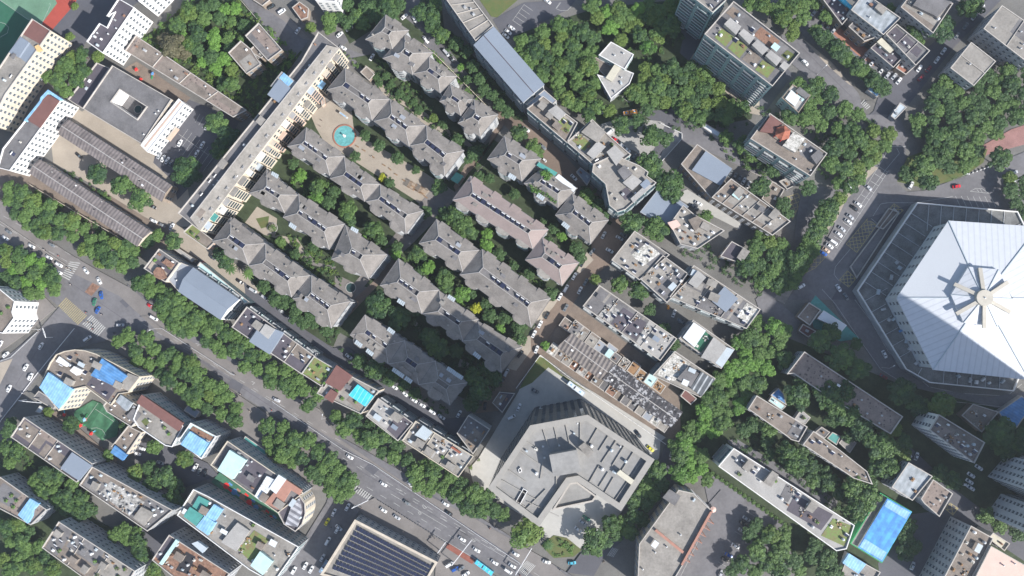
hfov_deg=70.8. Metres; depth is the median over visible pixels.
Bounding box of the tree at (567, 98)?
[559,90,574,108]
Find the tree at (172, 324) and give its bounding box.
[164,315,180,334]
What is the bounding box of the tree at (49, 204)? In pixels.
[41,198,57,214]
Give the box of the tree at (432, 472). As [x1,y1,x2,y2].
[424,460,443,480]
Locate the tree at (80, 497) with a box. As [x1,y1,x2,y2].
[73,489,89,507]
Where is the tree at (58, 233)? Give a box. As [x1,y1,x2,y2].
[51,225,66,240]
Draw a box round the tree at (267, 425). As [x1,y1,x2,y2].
[258,416,275,434]
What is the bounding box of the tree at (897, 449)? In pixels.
[892,442,901,457]
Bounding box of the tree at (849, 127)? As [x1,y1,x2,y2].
[841,120,860,133]
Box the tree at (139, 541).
[129,533,147,553]
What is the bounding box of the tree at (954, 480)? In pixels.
[944,470,964,490]
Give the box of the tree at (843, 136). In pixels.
[837,131,850,147]
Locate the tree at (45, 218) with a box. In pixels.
[37,209,54,224]
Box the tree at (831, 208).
[818,199,839,220]
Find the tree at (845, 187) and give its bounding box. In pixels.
[839,179,859,194]
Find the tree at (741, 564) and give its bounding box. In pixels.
[729,554,751,574]
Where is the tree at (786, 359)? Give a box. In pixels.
[776,350,795,369]
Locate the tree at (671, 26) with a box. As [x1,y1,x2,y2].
[658,16,680,38]
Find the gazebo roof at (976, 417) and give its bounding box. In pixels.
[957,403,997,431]
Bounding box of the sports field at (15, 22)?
[0,1,29,64]
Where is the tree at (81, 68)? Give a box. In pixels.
[75,61,92,79]
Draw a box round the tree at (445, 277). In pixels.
[435,267,454,289]
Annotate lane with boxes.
[75,110,154,166]
[169,221,261,295]
[209,72,340,237]
[242,0,310,58]
[244,282,466,435]
[311,30,364,71]
[345,166,482,298]
[345,254,396,319]
[404,0,429,34]
[422,35,494,100]
[454,115,505,190]
[498,108,621,228]
[567,444,675,575]
[641,109,710,125]
[652,107,680,157]
[679,28,701,60]
[681,120,789,191]
[727,439,837,509]
[755,186,842,299]
[756,299,799,330]
[759,69,792,115]
[902,448,1023,560]
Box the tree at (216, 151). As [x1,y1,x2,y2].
[209,140,228,159]
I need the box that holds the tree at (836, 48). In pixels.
[825,38,846,58]
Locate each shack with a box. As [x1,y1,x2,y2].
[253,0,272,8]
[292,1,310,22]
[559,317,572,332]
[567,320,584,336]
[576,325,589,340]
[584,332,600,348]
[594,340,607,353]
[601,343,618,360]
[609,352,621,364]
[618,357,630,369]
[626,360,640,375]
[635,368,647,381]
[643,372,657,387]
[652,380,665,393]
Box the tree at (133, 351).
[128,341,142,358]
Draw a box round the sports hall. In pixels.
[678,144,731,199]
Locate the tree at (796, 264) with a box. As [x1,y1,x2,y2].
[787,254,808,272]
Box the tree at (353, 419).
[343,411,363,429]
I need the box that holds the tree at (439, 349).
[426,338,449,361]
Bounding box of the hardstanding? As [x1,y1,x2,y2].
[267,7,311,40]
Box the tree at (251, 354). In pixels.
[243,348,260,362]
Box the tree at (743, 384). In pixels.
[732,374,752,392]
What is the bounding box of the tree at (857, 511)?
[843,497,867,524]
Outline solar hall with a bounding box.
[320,514,439,575]
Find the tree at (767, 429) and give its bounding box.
[759,421,777,440]
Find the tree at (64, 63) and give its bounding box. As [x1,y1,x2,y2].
[56,56,74,73]
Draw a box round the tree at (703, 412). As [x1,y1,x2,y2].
[695,404,711,421]
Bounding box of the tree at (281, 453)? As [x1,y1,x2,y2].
[272,444,290,463]
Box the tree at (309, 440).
[300,431,316,449]
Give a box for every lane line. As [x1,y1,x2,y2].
[0,216,510,559]
[144,324,538,575]
[393,495,517,564]
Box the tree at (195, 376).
[186,367,206,385]
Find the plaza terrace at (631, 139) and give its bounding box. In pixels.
[601,118,680,161]
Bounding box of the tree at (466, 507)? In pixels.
[456,498,474,517]
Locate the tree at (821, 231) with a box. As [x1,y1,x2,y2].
[808,222,828,235]
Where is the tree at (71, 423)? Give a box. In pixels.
[62,415,80,434]
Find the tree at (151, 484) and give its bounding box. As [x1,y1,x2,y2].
[142,476,161,492]
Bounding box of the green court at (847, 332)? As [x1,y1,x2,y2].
[810,295,858,340]
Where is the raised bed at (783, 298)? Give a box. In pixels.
[774,289,792,303]
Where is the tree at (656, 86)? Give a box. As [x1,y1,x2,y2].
[647,75,666,96]
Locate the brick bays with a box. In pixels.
[833,28,874,65]
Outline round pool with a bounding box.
[333,124,355,147]
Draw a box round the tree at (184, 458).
[175,450,193,467]
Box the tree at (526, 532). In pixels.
[509,516,544,549]
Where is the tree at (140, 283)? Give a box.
[130,275,150,292]
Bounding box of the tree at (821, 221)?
[811,214,833,230]
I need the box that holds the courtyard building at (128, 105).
[83,65,174,143]
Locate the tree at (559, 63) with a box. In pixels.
[551,56,568,73]
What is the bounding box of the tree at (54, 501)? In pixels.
[48,493,60,510]
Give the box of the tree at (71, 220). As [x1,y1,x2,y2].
[64,211,80,230]
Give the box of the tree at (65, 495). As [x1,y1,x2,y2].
[56,487,72,503]
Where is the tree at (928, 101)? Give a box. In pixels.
[923,95,940,113]
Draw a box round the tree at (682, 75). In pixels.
[672,66,689,84]
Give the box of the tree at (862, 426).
[849,417,873,441]
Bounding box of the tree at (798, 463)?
[779,453,807,473]
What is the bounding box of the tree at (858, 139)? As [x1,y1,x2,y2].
[848,130,868,150]
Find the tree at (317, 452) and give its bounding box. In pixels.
[310,443,325,461]
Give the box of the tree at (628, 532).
[620,522,639,540]
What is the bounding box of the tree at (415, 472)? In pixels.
[405,463,424,483]
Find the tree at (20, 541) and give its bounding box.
[12,532,31,551]
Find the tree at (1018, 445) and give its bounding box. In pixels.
[1012,436,1023,456]
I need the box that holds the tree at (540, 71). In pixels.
[534,64,549,82]
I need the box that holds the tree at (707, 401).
[701,390,714,409]
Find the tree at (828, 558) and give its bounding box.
[817,548,837,568]
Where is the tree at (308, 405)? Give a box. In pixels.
[299,397,316,412]
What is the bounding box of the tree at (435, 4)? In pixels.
[426,0,442,11]
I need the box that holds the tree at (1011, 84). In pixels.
[1002,74,1021,95]
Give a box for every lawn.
[256,216,268,227]
[897,147,986,186]
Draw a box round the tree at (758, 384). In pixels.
[749,372,767,393]
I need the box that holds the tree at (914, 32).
[906,25,922,40]
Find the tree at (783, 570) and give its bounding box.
[771,561,790,575]
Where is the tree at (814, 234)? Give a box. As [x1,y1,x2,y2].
[804,226,823,243]
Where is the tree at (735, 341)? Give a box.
[730,334,743,349]
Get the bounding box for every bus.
[319,558,329,572]
[474,558,493,574]
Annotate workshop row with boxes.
[29,160,153,245]
[58,119,178,202]
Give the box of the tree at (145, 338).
[137,329,154,348]
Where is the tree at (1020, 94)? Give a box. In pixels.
[1016,85,1023,103]
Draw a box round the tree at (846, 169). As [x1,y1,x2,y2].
[837,160,854,179]
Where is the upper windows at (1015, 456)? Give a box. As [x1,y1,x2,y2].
[991,456,1023,496]
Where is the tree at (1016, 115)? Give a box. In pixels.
[1006,105,1023,125]
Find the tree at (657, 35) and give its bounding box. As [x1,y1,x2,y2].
[648,27,666,43]
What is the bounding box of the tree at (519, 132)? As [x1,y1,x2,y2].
[510,123,527,141]
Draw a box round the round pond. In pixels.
[345,282,355,292]
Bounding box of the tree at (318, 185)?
[308,178,329,194]
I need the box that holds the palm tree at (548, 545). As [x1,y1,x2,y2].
[542,538,554,550]
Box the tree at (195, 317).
[185,308,205,326]
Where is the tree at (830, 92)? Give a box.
[820,85,839,103]
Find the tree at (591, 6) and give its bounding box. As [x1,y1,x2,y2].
[581,0,601,13]
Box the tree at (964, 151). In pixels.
[956,141,974,159]
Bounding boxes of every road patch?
[120,299,128,307]
[228,379,242,391]
[364,463,378,474]
[853,227,866,239]
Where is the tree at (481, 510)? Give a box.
[471,500,490,519]
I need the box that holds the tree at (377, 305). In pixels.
[365,289,390,318]
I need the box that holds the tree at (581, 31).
[572,22,589,41]
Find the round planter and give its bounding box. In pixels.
[267,222,277,232]
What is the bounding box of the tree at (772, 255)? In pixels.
[765,246,779,263]
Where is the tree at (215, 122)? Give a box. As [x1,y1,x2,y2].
[204,111,228,132]
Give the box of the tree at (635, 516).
[625,507,643,525]
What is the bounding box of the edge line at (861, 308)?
[827,146,1021,406]
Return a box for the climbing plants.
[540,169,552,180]
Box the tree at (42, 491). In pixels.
[31,482,50,500]
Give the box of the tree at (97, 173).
[86,162,107,183]
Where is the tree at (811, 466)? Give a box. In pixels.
[804,455,818,474]
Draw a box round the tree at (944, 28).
[922,14,954,44]
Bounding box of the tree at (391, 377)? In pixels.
[382,366,398,385]
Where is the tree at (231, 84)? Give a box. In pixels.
[222,77,239,91]
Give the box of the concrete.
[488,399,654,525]
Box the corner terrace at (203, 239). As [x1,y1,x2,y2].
[184,224,217,249]
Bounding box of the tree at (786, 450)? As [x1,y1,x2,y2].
[776,440,799,461]
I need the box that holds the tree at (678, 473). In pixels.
[668,463,688,485]
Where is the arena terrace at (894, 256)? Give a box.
[852,202,1023,390]
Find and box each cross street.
[0,307,113,421]
[282,486,371,575]
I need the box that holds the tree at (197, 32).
[191,25,206,42]
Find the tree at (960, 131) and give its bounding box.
[951,121,970,140]
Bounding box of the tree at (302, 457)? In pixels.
[294,450,309,464]
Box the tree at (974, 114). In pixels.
[965,105,985,125]
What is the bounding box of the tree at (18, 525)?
[10,517,25,533]
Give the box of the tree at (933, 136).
[925,125,943,146]
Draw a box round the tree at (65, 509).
[58,499,74,517]
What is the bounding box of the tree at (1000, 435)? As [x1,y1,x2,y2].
[982,416,1016,448]
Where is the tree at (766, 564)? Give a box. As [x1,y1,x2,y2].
[758,552,773,573]
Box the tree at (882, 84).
[870,77,888,92]
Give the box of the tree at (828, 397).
[811,379,843,411]
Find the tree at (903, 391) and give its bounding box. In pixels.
[886,377,916,405]
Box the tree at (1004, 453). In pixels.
[993,444,1015,462]
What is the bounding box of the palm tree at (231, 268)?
[224,263,236,275]
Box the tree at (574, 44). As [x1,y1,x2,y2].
[563,36,582,54]
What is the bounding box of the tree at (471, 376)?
[463,366,483,385]
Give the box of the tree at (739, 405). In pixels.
[732,396,748,415]
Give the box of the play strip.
[212,472,282,522]
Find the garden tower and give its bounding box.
[692,1,799,106]
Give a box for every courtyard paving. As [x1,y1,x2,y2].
[52,109,190,226]
[56,151,176,222]
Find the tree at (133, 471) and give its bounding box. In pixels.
[126,463,142,481]
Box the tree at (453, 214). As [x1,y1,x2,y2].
[441,204,463,226]
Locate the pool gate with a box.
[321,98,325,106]
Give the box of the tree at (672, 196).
[662,183,684,204]
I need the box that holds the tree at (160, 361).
[154,350,170,367]
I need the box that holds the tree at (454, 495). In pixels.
[446,486,464,504]
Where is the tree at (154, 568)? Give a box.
[146,562,161,575]
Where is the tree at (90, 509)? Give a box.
[83,501,97,518]
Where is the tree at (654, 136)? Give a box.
[639,123,663,146]
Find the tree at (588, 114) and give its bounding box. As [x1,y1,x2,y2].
[581,106,595,124]
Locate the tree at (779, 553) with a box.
[767,543,790,563]
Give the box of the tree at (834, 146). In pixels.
[823,137,844,156]
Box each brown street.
[477,256,597,412]
[591,224,624,271]
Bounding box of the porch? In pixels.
[165,126,178,140]
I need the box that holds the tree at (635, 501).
[625,491,641,510]
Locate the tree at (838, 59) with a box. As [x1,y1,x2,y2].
[834,46,850,62]
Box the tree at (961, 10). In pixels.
[955,0,968,16]
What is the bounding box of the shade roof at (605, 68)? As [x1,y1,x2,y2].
[588,57,611,76]
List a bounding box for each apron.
[691,490,726,550]
[831,205,909,299]
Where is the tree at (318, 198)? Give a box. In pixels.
[306,191,323,204]
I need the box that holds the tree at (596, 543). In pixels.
[580,526,613,557]
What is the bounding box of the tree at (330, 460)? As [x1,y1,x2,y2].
[322,451,338,469]
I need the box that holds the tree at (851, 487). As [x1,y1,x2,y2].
[841,474,865,499]
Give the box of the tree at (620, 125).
[611,115,632,136]
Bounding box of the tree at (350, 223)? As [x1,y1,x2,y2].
[340,215,355,227]
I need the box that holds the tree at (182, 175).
[170,156,202,187]
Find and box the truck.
[623,109,637,115]
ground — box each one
[0,0,1023,575]
[0,169,176,251]
[0,442,164,575]
[143,0,301,118]
[234,99,611,398]
[244,272,338,345]
[338,0,443,43]
[355,53,484,151]
[444,31,527,119]
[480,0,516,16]
[513,1,751,130]
[541,304,680,437]
[681,339,1023,575]
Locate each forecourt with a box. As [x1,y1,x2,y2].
[358,498,494,575]
[507,335,530,370]
[535,299,557,324]
[576,253,592,274]
[681,189,741,228]
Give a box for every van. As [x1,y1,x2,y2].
[83,335,91,341]
[150,315,157,320]
[191,463,198,471]
[267,4,274,9]
[278,8,285,14]
[324,537,330,545]
[442,49,449,56]
[504,567,511,573]
[507,414,515,419]
[829,239,837,245]
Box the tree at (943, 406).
[927,391,956,417]
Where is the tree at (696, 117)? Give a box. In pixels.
[688,108,705,127]
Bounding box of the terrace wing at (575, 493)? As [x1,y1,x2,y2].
[552,482,596,509]
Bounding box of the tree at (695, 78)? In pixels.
[688,70,704,87]
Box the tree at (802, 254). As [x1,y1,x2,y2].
[787,246,812,267]
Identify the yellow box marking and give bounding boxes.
[788,193,799,219]
[806,256,826,272]
[839,271,855,286]
[846,218,875,252]
[945,503,957,514]
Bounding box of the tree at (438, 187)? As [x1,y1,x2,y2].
[431,178,447,195]
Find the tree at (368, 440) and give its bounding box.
[358,429,379,451]
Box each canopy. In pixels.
[450,172,463,183]
[536,162,556,175]
[555,174,575,191]
[815,310,846,330]
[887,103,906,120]
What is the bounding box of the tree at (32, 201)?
[23,193,41,212]
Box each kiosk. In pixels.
[795,303,820,325]
[797,324,815,337]
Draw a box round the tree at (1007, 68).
[997,62,1017,75]
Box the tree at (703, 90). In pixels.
[694,81,712,98]
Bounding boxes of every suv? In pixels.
[27,373,33,380]
[116,323,123,326]
[451,566,458,572]
[801,59,808,65]
[907,181,913,188]
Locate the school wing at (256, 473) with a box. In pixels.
[211,436,312,512]
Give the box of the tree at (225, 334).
[216,323,233,342]
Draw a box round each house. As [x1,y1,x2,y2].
[110,426,146,460]
[760,181,784,207]
[775,84,810,114]
[839,551,880,575]
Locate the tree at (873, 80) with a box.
[863,69,883,87]
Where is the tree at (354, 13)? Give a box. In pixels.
[348,8,363,23]
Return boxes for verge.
[777,166,876,292]
[804,40,851,85]
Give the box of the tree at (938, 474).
[930,463,948,482]
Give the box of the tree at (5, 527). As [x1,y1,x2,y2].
[0,518,12,537]
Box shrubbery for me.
[7,0,958,556]
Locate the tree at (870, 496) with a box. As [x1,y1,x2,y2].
[852,483,882,510]
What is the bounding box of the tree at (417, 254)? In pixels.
[407,244,426,262]
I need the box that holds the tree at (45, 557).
[37,550,52,565]
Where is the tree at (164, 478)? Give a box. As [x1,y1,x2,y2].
[153,464,174,487]
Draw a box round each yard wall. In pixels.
[30,185,122,239]
[424,45,499,119]
[516,355,664,443]
[660,123,681,160]
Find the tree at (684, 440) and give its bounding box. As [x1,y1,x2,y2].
[675,431,692,450]
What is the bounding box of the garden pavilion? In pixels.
[360,66,374,81]
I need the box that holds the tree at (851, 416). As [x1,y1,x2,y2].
[835,404,862,427]
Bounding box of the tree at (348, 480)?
[340,471,359,489]
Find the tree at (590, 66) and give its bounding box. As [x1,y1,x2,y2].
[577,57,598,76]
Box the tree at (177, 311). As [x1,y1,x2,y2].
[169,304,185,318]
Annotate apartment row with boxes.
[212,217,356,328]
[248,170,391,278]
[287,127,424,235]
[327,68,464,180]
[350,315,467,404]
[365,15,498,142]
[380,258,521,372]
[419,219,550,327]
[452,176,579,285]
[487,136,608,245]
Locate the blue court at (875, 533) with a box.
[849,491,911,562]
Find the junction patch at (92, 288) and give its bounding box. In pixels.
[85,283,99,295]
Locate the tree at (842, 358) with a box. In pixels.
[823,342,855,371]
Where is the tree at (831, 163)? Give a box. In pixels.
[821,155,840,174]
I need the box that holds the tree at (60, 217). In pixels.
[53,212,66,225]
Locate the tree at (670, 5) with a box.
[663,0,679,12]
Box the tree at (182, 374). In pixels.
[176,365,188,381]
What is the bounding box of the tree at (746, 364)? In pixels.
[734,356,756,373]
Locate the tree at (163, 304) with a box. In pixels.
[152,294,173,314]
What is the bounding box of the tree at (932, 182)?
[917,171,939,190]
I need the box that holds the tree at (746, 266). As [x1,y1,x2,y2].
[735,255,758,277]
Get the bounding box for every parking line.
[176,116,212,169]
[514,4,571,24]
[831,167,887,248]
[955,188,995,206]
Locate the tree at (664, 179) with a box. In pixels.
[655,168,682,196]
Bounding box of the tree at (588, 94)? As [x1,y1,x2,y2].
[579,85,596,102]
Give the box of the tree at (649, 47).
[639,39,656,54]
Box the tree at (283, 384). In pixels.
[276,376,291,394]
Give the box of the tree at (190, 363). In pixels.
[182,353,200,371]
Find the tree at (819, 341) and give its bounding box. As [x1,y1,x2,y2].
[807,329,831,353]
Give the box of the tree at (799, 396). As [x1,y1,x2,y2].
[783,382,810,412]
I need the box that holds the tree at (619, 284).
[611,274,628,293]
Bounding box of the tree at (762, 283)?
[752,272,770,291]
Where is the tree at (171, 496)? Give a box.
[162,489,184,506]
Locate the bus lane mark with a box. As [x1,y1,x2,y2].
[445,543,474,563]
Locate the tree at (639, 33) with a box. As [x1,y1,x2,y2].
[632,25,648,42]
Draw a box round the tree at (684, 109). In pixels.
[674,100,693,120]
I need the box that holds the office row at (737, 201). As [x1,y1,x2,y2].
[708,179,790,235]
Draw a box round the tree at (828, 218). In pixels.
[813,205,836,227]
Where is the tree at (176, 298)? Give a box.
[169,291,187,305]
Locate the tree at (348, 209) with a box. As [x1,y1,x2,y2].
[338,199,357,220]
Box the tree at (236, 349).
[227,340,245,358]
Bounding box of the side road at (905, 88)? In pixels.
[870,0,1000,114]
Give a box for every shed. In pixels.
[184,405,200,417]
[492,391,514,412]
[546,342,558,356]
[554,349,565,361]
[561,354,573,366]
[569,360,579,371]
[576,167,590,185]
[576,365,587,377]
[584,371,593,381]
[590,376,602,387]
[599,381,608,391]
[605,385,617,397]
[614,391,623,401]
[619,395,630,406]
[627,400,638,412]
[634,406,645,416]
[639,188,688,226]
[642,411,653,422]
[650,416,660,427]
[657,421,668,432]
[679,390,696,404]
[767,396,785,409]
[769,388,786,404]
[793,409,810,423]
[814,426,829,438]
[826,432,840,444]
[838,437,855,452]
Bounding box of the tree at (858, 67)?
[848,58,866,74]
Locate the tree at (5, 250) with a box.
[0,243,12,258]
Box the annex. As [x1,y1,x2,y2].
[68,62,109,108]
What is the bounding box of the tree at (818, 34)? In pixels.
[811,28,829,44]
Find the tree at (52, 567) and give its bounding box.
[43,559,61,575]
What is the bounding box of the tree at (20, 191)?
[13,183,32,201]
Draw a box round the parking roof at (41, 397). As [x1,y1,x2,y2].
[33,391,55,408]
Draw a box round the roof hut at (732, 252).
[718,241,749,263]
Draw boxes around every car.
[720,556,728,562]
[731,542,739,548]
[742,515,750,521]
[835,284,841,291]
[842,293,848,300]
[846,213,853,219]
[854,201,861,207]
[864,184,871,190]
[881,350,886,357]
[909,561,914,569]
[914,452,918,460]
[940,47,946,54]
[965,478,973,484]
[967,472,974,478]
[967,484,974,490]
[974,464,982,470]
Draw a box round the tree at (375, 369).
[364,358,387,379]
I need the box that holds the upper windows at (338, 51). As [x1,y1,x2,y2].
[263,51,347,156]
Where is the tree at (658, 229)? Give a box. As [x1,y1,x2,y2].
[642,215,670,241]
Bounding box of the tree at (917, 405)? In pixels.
[905,395,929,416]
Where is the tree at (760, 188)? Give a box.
[748,176,770,196]
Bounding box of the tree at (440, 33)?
[432,25,450,44]
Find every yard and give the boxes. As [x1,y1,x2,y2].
[0,359,11,382]
[51,411,116,462]
[53,0,138,49]
[109,516,188,555]
[124,61,189,102]
[133,436,217,486]
[470,356,665,547]
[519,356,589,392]
[691,53,759,114]
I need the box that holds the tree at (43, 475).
[37,466,52,482]
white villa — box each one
[597,64,633,101]
[599,42,633,69]
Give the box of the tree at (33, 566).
[23,556,42,574]
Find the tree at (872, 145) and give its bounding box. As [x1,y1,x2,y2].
[862,138,879,154]
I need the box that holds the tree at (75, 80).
[68,73,83,87]
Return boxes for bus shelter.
[243,436,266,455]
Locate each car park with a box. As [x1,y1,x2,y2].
[153,100,238,199]
[493,0,574,40]
[677,472,782,575]
[792,1,884,75]
[878,510,964,575]
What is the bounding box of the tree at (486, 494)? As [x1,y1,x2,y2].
[479,486,495,504]
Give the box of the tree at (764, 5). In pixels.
[753,0,770,12]
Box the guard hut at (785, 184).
[777,178,794,189]
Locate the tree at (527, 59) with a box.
[518,51,532,64]
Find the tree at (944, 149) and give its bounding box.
[934,140,956,159]
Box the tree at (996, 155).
[987,145,1012,171]
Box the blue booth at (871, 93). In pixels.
[865,87,878,98]
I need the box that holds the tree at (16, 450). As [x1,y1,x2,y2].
[9,441,26,460]
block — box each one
[0,19,72,132]
[0,90,78,175]
[0,286,38,333]
[0,472,56,524]
[11,414,106,481]
[39,349,154,410]
[42,517,151,575]
[79,461,184,530]
[86,0,152,64]
[103,391,141,426]
[133,392,196,446]
[138,0,173,15]
[144,249,189,281]
[152,527,241,575]
[169,262,197,289]
[177,483,308,575]
[178,32,348,234]
[178,267,247,319]
[179,419,230,458]
[196,262,254,304]
[228,40,266,78]
[232,306,323,373]
[245,22,287,66]
[250,46,267,62]
[278,489,315,531]
[302,356,342,387]
[316,0,344,13]
[317,365,384,413]
[366,395,417,440]
[402,417,476,476]
[443,0,492,49]
[457,413,491,453]
[474,27,544,112]
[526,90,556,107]
[527,96,577,151]
[566,119,630,173]
[582,285,676,360]
[590,157,655,218]
[610,231,669,281]
[640,255,691,303]
[649,350,715,397]
[667,205,724,250]
[669,265,760,329]
[675,0,725,39]
[676,320,734,368]
[712,443,854,550]
[740,113,826,184]
[745,395,806,441]
[781,351,902,433]
[796,429,872,484]
[817,0,851,30]
[843,0,900,45]
[843,21,874,46]
[864,38,901,72]
[880,460,932,500]
[882,24,929,70]
[892,62,914,76]
[894,0,952,39]
[911,412,984,463]
[914,479,952,516]
[919,516,992,575]
[937,42,995,90]
[967,5,1023,69]
[974,546,1023,575]
[976,526,1009,550]
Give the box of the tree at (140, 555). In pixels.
[130,546,148,563]
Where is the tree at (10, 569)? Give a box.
[1,562,20,575]
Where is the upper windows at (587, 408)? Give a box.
[491,400,650,482]
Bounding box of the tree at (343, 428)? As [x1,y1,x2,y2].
[334,421,353,438]
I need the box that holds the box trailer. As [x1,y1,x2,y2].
[567,381,584,395]
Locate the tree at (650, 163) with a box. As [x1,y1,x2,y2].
[636,150,662,178]
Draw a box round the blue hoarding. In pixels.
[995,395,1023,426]
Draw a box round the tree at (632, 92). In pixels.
[623,83,640,100]
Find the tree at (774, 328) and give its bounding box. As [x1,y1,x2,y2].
[764,317,784,337]
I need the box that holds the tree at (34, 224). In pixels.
[28,218,42,234]
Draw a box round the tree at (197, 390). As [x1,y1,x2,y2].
[189,383,204,399]
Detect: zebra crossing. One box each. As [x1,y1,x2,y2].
[59,298,86,324]
[61,262,79,279]
[83,315,105,336]
[354,484,371,499]
[518,561,534,575]
[608,547,617,556]
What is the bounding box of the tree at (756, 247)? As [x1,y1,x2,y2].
[746,237,766,256]
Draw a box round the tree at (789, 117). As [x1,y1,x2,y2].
[780,109,798,125]
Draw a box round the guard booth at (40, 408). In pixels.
[35,405,45,412]
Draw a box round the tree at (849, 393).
[837,379,856,402]
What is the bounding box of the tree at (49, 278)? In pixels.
[42,267,61,285]
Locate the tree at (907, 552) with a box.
[895,540,916,561]
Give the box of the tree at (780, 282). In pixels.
[769,277,788,295]
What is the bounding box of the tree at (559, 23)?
[549,15,568,32]
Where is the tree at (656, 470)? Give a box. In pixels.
[647,460,666,483]
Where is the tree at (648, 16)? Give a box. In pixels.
[641,8,657,25]
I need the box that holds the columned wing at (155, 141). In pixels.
[141,98,193,155]
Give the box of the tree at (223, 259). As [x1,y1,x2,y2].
[214,250,233,268]
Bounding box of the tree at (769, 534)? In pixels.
[760,524,781,543]
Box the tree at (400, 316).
[388,305,411,331]
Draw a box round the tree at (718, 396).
[708,385,729,406]
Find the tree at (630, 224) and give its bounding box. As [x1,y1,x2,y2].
[619,210,644,235]
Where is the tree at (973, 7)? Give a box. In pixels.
[963,0,985,17]
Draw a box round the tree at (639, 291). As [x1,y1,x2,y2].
[627,280,648,300]
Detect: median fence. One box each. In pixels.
[0,221,72,269]
[163,329,232,374]
[272,401,518,562]
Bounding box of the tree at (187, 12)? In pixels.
[180,1,196,22]
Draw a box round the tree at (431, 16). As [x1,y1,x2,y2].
[421,6,439,25]
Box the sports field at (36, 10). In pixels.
[1,0,56,23]
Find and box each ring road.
[787,115,1023,299]
[806,259,1023,407]
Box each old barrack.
[557,333,614,379]
[602,364,682,427]
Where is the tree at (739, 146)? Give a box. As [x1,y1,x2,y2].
[731,135,751,155]
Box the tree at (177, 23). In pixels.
[168,15,186,33]
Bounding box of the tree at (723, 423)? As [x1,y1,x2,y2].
[713,414,733,430]
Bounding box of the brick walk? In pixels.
[983,125,1023,154]
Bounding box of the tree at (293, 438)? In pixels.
[284,429,302,448]
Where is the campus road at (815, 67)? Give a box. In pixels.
[781,35,862,109]
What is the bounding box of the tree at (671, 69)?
[661,57,681,75]
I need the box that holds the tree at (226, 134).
[215,125,240,149]
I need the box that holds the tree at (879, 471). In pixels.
[867,459,887,478]
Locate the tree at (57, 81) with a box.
[48,71,67,91]
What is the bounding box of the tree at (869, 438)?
[859,429,878,449]
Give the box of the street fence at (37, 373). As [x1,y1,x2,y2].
[1,330,72,419]
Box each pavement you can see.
[0,263,55,351]
[109,332,342,489]
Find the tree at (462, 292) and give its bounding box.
[453,284,470,302]
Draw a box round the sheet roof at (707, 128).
[701,123,720,138]
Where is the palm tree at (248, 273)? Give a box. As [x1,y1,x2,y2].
[242,267,253,280]
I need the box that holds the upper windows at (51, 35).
[0,22,69,132]
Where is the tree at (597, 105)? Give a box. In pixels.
[586,99,604,114]
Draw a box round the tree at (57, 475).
[50,467,65,483]
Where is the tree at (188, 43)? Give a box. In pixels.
[181,35,196,50]
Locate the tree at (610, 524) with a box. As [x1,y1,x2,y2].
[601,514,621,535]
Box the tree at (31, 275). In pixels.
[25,264,41,280]
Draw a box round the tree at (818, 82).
[808,76,826,92]
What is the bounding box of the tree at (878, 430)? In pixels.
[874,426,883,432]
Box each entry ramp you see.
[850,208,898,278]
[875,208,898,228]
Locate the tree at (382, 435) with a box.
[374,426,391,445]
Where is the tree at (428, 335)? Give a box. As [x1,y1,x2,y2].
[418,327,439,346]
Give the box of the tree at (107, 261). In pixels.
[100,250,118,269]
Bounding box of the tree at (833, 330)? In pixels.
[822,322,841,341]
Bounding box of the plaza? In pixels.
[311,99,433,202]
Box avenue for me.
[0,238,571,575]
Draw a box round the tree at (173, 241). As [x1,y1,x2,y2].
[164,232,183,249]
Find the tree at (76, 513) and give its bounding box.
[68,504,86,521]
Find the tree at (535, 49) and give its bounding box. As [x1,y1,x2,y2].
[525,41,543,59]
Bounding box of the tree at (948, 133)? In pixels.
[939,125,954,143]
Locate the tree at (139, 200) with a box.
[127,187,153,212]
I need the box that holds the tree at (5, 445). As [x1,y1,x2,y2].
[0,439,12,455]
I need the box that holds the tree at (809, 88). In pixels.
[797,82,817,101]
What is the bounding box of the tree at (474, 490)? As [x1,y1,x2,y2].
[464,481,483,503]
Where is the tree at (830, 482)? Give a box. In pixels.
[820,473,840,491]
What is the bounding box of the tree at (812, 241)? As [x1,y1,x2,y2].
[803,234,818,246]
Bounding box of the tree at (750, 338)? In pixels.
[738,326,760,348]
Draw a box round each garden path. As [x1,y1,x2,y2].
[245,207,303,256]
[300,251,334,269]
[335,276,366,298]
[362,65,450,134]
[407,106,450,136]
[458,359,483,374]
[463,140,472,167]
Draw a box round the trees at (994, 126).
[0,0,1023,575]
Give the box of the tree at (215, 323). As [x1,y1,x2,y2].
[207,315,223,331]
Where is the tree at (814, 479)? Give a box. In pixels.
[805,471,821,489]
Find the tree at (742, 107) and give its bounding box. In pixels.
[734,100,749,116]
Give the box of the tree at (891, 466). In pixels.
[876,455,900,479]
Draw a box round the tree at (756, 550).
[746,538,766,561]
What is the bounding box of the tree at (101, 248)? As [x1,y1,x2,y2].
[94,240,111,259]
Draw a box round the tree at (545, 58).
[539,50,555,66]
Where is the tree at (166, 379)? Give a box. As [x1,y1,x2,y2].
[158,369,177,390]
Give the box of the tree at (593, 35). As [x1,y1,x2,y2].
[586,30,600,45]
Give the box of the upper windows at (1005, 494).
[996,494,1023,531]
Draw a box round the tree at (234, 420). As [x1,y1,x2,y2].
[225,413,243,428]
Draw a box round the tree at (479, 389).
[468,376,490,400]
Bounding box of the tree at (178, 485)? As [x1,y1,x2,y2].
[166,476,185,495]
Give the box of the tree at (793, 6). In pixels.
[785,0,802,16]
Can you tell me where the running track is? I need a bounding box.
[42,0,75,29]
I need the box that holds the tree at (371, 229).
[361,221,384,237]

